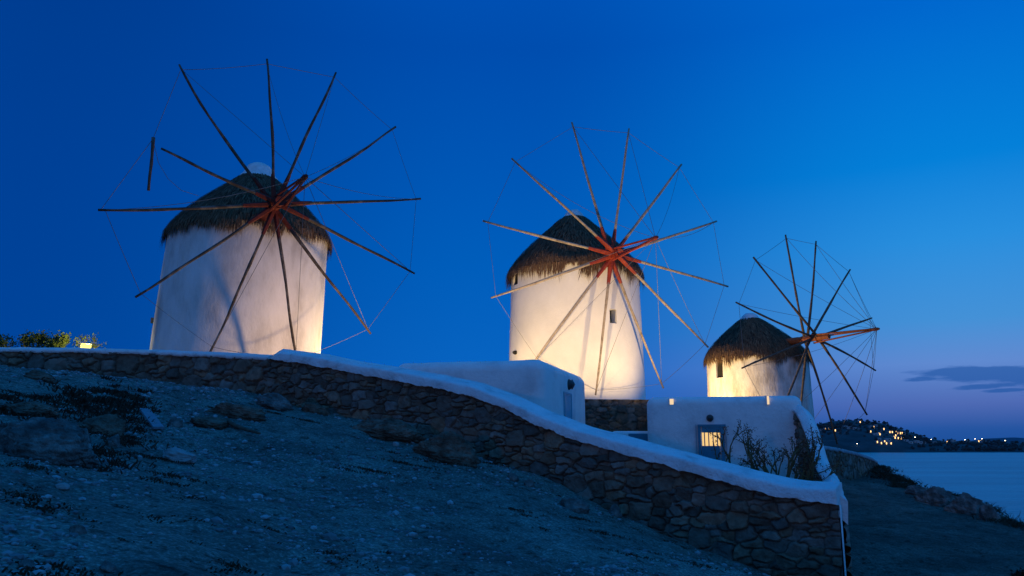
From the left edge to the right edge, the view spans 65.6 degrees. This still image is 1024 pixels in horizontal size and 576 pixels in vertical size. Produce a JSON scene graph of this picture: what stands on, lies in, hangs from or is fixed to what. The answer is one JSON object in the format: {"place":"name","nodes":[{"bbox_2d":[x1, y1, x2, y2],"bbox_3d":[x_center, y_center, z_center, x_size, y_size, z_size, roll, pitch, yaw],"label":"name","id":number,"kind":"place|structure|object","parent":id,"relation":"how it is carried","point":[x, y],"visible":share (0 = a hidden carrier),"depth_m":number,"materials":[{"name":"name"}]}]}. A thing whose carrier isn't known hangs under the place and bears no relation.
{"place":"outdoors","nodes":[
{"label":"outdoors","id":0,"kind":"place"},
{"bbox_2d":[0,365,1023,575],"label":"hillside","id":1,"kind":"structure","parent":0,"point":[894,531],"depth_m":11.94,"materials":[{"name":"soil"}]},
{"bbox_2d":[0,423,7,448],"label":"rock","id":2,"kind":"object","parent":1,"relation":"on","point":[3,425],"visible":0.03,"depth_m":9.92,"materials":[{"name":"stone"}]},
{"bbox_2d":[18,558,34,568],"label":"rock","id":3,"kind":"object","parent":1,"relation":"on","point":[27,562],"visible":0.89,"depth_m":4.90,"materials":[{"name":"stone"}]},
{"bbox_2d":[1,401,60,417],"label":"rock","id":4,"kind":"object","parent":1,"relation":"on","point":[21,408],"visible":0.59,"depth_m":13.21,"materials":[{"name":"grey stone"}]},
{"bbox_2d":[23,370,56,383],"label":"rock","id":5,"kind":"object","parent":1,"relation":"on","point":[35,374],"visible":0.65,"depth_m":16.98,"materials":[{"name":"grey stone"}]},
{"bbox_2d":[30,525,50,543],"bbox_3d":[-3.337,1.733,5.600,0.057,0.097,0.463,11,-16,-44],"label":"twig","id":6,"kind":"object","parent":1,"relation":"on","point":[32,528],"visible":1,"depth_m":5.60,"materials":[{"name":"brown wood"}]},
{"bbox_2d":[39,549,54,556],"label":"rock","id":7,"kind":"object","parent":1,"relation":"on","point":[48,553],"visible":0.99,"depth_m":5.27,"materials":[{"name":"stone"}]},
{"bbox_2d":[0,417,99,468],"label":"rock","id":8,"kind":"object","parent":1,"relation":"on","point":[53,441],"visible":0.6,"depth_m":9.67,"materials":[{"name":"stone"}]},
{"bbox_2d":[55,482,69,489],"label":"rock","id":9,"kind":"object","parent":1,"relation":"on","point":[64,486],"visible":1,"depth_m":7.86,"materials":[{"name":"grey stone"}]},
{"bbox_2d":[69,524,86,533],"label":"rock","id":10,"kind":"object","parent":1,"relation":"on","point":[79,529],"visible":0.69,"depth_m":5.94,"materials":[{"name":"stone"}]},
{"bbox_2d":[83,428,92,446],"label":"rock","id":11,"kind":"object","parent":1,"relation":"on","point":[86,432],"visible":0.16,"depth_m":11.28,"materials":[{"name":"stone"}]},
{"bbox_2d":[0,374,176,479],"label":"dry scrub","id":12,"kind":"object","parent":1,"relation":"on","point":[122,404],"visible":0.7,"depth_m":14.76,"materials":[{"name":"black plant"}]},
{"bbox_2d":[78,414,126,437],"bbox_3d":[-6.833,2.340,13.171,0.793,0.521,0.617,5,-12,-23],"label":"rock","id":13,"kind":"object","parent":1,"relation":"on","point":[111,424],"visible":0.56,"depth_m":13.04,"materials":[{"name":"grey stone"}]},
{"bbox_2d":[99,560,117,572],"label":"rock","id":14,"kind":"object","parent":1,"relation":"on","point":[107,566],"visible":1,"depth_m":5.25,"materials":[{"name":"stone"}]},
{"bbox_2d":[106,434,119,446],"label":"rock","id":15,"kind":"object","parent":1,"relation":"on","point":[115,439],"visible":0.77,"depth_m":11.89,"materials":[{"name":"stone"}]},
{"bbox_2d":[0,347,271,394],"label":"stone wall","id":16,"kind":"structure","parent":1,"relation":"on","point":[245,372],"depth_m":24.02,"materials":[{"name":"grey stone"}]},
{"bbox_2d":[80,343,91,347],"bbox_3d":[-13.384,1.988,24.931,0.346,0.488,0.178,6,-13,-28],"label":"floodlight","id":17,"kind":"object","parent":16,"relation":"attached to","point":[85,345],"visible":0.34,"depth_m":24.90,"materials":[{"name":"metal"}]},
{"bbox_2d":[139,408,163,428],"bbox_3d":[-6.826,2.459,15.031,0.180,0.440,1.788,7,-13,-32],"label":"board","id":18,"kind":"object","parent":1,"relation":"on","point":[156,423],"visible":1,"depth_m":14.88,"materials":[{"name":"grey wood"}]},
{"bbox_2d":[167,417,182,427],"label":"rock","id":19,"kind":"object","parent":1,"relation":"on","point":[175,422],"visible":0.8,"depth_m":14.80,"materials":[{"name":"stone"}]},
{"bbox_2d":[162,446,196,463],"bbox_3d":[-5.072,2.542,12.039,0.518,0.276,0.489,0,-11,0],"label":"rock","id":20,"kind":"object","parent":1,"relation":"on","point":[175,454],"visible":0.83,"depth_m":11.88,"materials":[{"name":"grey stone"}]},
{"bbox_2d":[190,416,228,429],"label":"rock","id":21,"kind":"object","parent":1,"relation":"on","point":[213,422],"visible":0.82,"depth_m":15.28,"materials":[{"name":"grey stone"}]},
{"bbox_2d":[204,402,266,421],"bbox_3d":[-5.752,2.638,16.665,1.300,0.449,0.840,0,-11,0],"label":"rock","id":22,"kind":"object","parent":1,"relation":"on","point":[235,411],"visible":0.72,"depth_m":16.39,"materials":[{"name":"grey stone"}]},
{"bbox_2d":[226,418,260,434],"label":"rock","id":23,"kind":"object","parent":1,"relation":"on","point":[234,425],"visible":0.96,"depth_m":15.29,"materials":[{"name":"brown stone"}]},
{"bbox_2d":[256,392,293,411],"bbox_3d":[-5.704,2.799,19.216,0.877,0.566,0.757,0,-11,0],"label":"rock","id":24,"kind":"object","parent":1,"relation":"on","point":[275,401],"visible":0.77,"depth_m":19.03,"materials":[{"name":"stone"}]},
{"bbox_2d":[301,402,329,414],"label":"rock","id":25,"kind":"object","parent":1,"relation":"on","point":[317,408],"visible":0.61,"depth_m":19.50,"materials":[{"name":"grey stone"}]},
{"bbox_2d":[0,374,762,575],"bbox_3d":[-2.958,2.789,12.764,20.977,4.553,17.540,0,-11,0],"label":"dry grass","id":26,"kind":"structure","parent":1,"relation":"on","point":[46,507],"depth_m":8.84,"materials":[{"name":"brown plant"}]},
{"bbox_2d":[352,418,425,443],"bbox_3d":[-2.669,3.163,17.304,1.660,0.662,0.906,0,-11,0],"label":"rock","id":27,"kind":"object","parent":1,"relation":"on","point":[389,429],"visible":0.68,"depth_m":17.05,"materials":[{"name":"grey stone"}]},
{"bbox_2d":[412,431,480,466],"bbox_3d":[-1.321,3.343,16.156,1.392,0.862,0.799,0,-11,0],"label":"rock","id":28,"kind":"object","parent":1,"relation":"on","point":[450,447],"visible":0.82,"depth_m":15.93,"materials":[{"name":"grey stone"}]},
{"bbox_2d":[507,472,518,481],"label":"rock","id":29,"kind":"object","parent":1,"relation":"on","point":[511,476],"visible":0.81,"depth_m":15.55,"materials":[{"name":"stone"}]},
{"bbox_2d":[267,349,846,575],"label":"stone wall","id":30,"kind":"structure","parent":1,"relation":"on","point":[770,524],"depth_m":15.83,"materials":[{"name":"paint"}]},
{"bbox_2d":[559,497,588,513],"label":"rock","id":31,"kind":"object","parent":1,"relation":"on","point":[575,505],"visible":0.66,"depth_m":14.54,"materials":[{"name":"stone"}]},
{"bbox_2d":[607,504,622,517],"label":"rock","id":32,"kind":"object","parent":1,"relation":"on","point":[614,510],"visible":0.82,"depth_m":15.15,"materials":[{"name":"stone"}]},
{"bbox_2d":[613,431,647,440],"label":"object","id":33,"kind":"structure","parent":1,"relation":"on","point":[642,435],"depth_m":25.98,"materials":[{"name":"paint"}]},
{"bbox_2d":[647,396,801,478],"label":"white house","id":34,"kind":"structure","parent":1,"relation":"on","point":[681,423],"depth_m":24.60,"materials":[{"name":"paint"}]},
{"bbox_2d":[695,424,726,460],"bbox_3d":[6.162,4.827,24.564,0.905,1.203,0.100,-3,-12,13],"label":"door","id":35,"kind":"structure","parent":34,"relation":"in","point":[707,444],"depth_m":24.57,"materials":[{"name":"blue paint"}]},
{"bbox_2d":[792,405,852,575],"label":"stone wall","id":36,"kind":"structure","parent":1,"relation":"on","point":[802,417],"depth_m":22.16,"materials":[{"name":"white paint"}]},
{"bbox_2d":[824,446,877,479],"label":"stone wall","id":37,"kind":"structure","parent":1,"relation":"on","point":[856,463],"depth_m":41.42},
{"bbox_2d":[904,485,927,494],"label":"rock","id":38,"kind":"object","parent":1,"relation":"on","point":[913,489],"visible":0.35,"depth_m":32.72,"materials":[{"name":"stone"}]},
{"bbox_2d":[913,486,955,506],"bbox_3d":[16.636,8.223,30.889,1.903,1.034,0.910,0,-11,0],"label":"rock","id":39,"kind":"object","parent":1,"relation":"on","point":[935,496],"visible":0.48,"depth_m":30.66,"materials":[{"name":"stone"}]},
{"bbox_2d":[864,464,1023,528],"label":"cliff grass","id":40,"kind":"structure","parent":1,"relation":"on","point":[891,476],"depth_m":39.55,"materials":[{"name":"green plant"}]},
{"bbox_2d":[943,492,984,515],"bbox_3d":[16.262,7.863,28.418,1.755,1.115,1.004,0,-11,0],"label":"rock","id":41,"kind":"object","parent":1,"relation":"on","point":[965,503],"visible":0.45,"depth_m":28.15,"materials":[{"name":"stone"}]},
{"bbox_2d":[979,503,1000,520],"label":"rock","id":42,"kind":"object","parent":1,"relation":"on","point":[986,510],"visible":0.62,"depth_m":26.86,"materials":[{"name":"stone"}]},
{"bbox_2d":[1010,567,1023,575],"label":"bush","id":43,"kind":"object","parent":1,"relation":"on","point":[1019,572],"visible":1,"depth_m":15.80,"materials":[{"name":"green plant"}]},
{"bbox_2d":[0,0,1023,440],"label":"sky","id":44,"kind":"structure","parent":0,"point":[886,135],"materials":[{"name":"blue"}]},
{"bbox_2d":[816,420,1023,451],"bbox_3d":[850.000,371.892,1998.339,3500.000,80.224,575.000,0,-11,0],"label":"shore hill","id":45,"kind":"structure","parent":0,"point":[851,442],"depth_m":1789.17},
{"bbox_2d":[817,418,1023,450],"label":"trees","id":46,"kind":"object","parent":45,"relation":"on","point":[992,446],"visible":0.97,"depth_m":1864.86,"materials":[{"name":"plant"}]},
{"bbox_2d":[857,452,1023,521],"bbox_3d":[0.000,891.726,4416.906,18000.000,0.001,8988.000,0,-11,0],"label":"sea","id":47,"kind":"structure","parent":0,"point":[996,478],"depth_m":425.89,"materials":[{"name":"liquid"}]},
{"bbox_2d":[974,437,1023,442],"bbox_3d":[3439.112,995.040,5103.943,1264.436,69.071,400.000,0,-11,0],"label":"distant hill","id":48,"kind":"structure","parent":0,"point":[1009,440],"depth_m":5040.01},
{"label":"mill hill ground","id":49,"kind":"structure","parent":0,"visible":0},
{"bbox_2d":[0,334,18,346],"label":"bush","id":50,"kind":"object","parent":49,"relation":"on","point":[5,342],"visible":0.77,"depth_m":26.42,"materials":[{"name":"green plant"}]},
{"bbox_2d":[14,329,71,347],"bbox_3d":[-15.464,1.791,26.276,2.039,0.944,1.249,0,-11,0],"label":"bush","id":51,"kind":"object","parent":49,"relation":"on","point":[55,341],"visible":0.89,"depth_m":26.19,"materials":[{"name":"green plant"}]},
{"bbox_2d":[72,332,106,347],"bbox_3d":[-14.331,1.880,26.741,0.756,0.846,1.076,-8,-13,33],"label":"bush","id":52,"kind":"object","parent":49,"relation":"on","point":[85,341],"visible":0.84,"depth_m":26.75,"materials":[{"name":"green plant"}]},
{"bbox_2d":[98,59,420,354],"bbox_3d":[-8.181,-1.880,27.613,9.892,11.049,9.842,0,-11,0],"label":"windmill","id":53,"kind":"object","parent":49,"relation":"on","point":[245,259],"visible":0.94,"depth_m":26.55,"materials":[{"name":"paint"}]},
{"bbox_2d":[399,360,584,423],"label":"white house","id":54,"kind":"structure","parent":49,"relation":"on","point":[552,388],"depth_m":22.54,"materials":[{"name":"paint"}]},
{"bbox_2d":[563,391,571,418],"bbox_3d":[1.708,4.529,24.319,0.070,2.634,1.114,-3,-12,16],"label":"door","id":55,"kind":"structure","parent":54,"relation":"in","point":[567,399],"depth_m":24.50,"materials":[{"name":"blue paint"}]},
{"bbox_2d":[483,122,728,399],"bbox_3d":[4.036,-0.764,33.453,10.279,11.736,9.163,0,-11,0],"label":"windmill","id":56,"kind":"object","parent":49,"relation":"on","point":[574,278],"visible":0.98,"depth_m":32.08,"materials":[{"name":"paint"}]},
{"bbox_2d":[585,399,648,431],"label":"retaining wall","id":57,"kind":"structure","parent":49,"relation":"on","point":[611,415],"depth_m":30.37,"materials":[{"name":"stone"}]},
{"bbox_2d":[705,419,836,479],"bbox_3d":[6.543,4.266,20.206,3.143,1.846,1.815,-3,-12,13],"label":"shrub","id":58,"kind":"object","parent":49,"relation":"on","point":[763,460],"visible":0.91,"depth_m":20.07,"materials":[{"name":"green plant"}]},
{"bbox_2d":[703,235,879,443],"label":"windmill","id":59,"kind":"object","parent":49,"relation":"on","point":[749,354],"visible":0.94,"depth_m":43.42,"materials":[{"name":"paint"}]},
{"bbox_2d":[794,441,846,480],"bbox_3d":[7.746,4.458,19.933,1.347,1.358,0.932,0,-11,0],"label":"shrub","id":60,"kind":"object","parent":49,"relation":"on","point":[808,464],"visible":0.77,"depth_m":19.93,"materials":[{"name":"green plant"}]}
]}

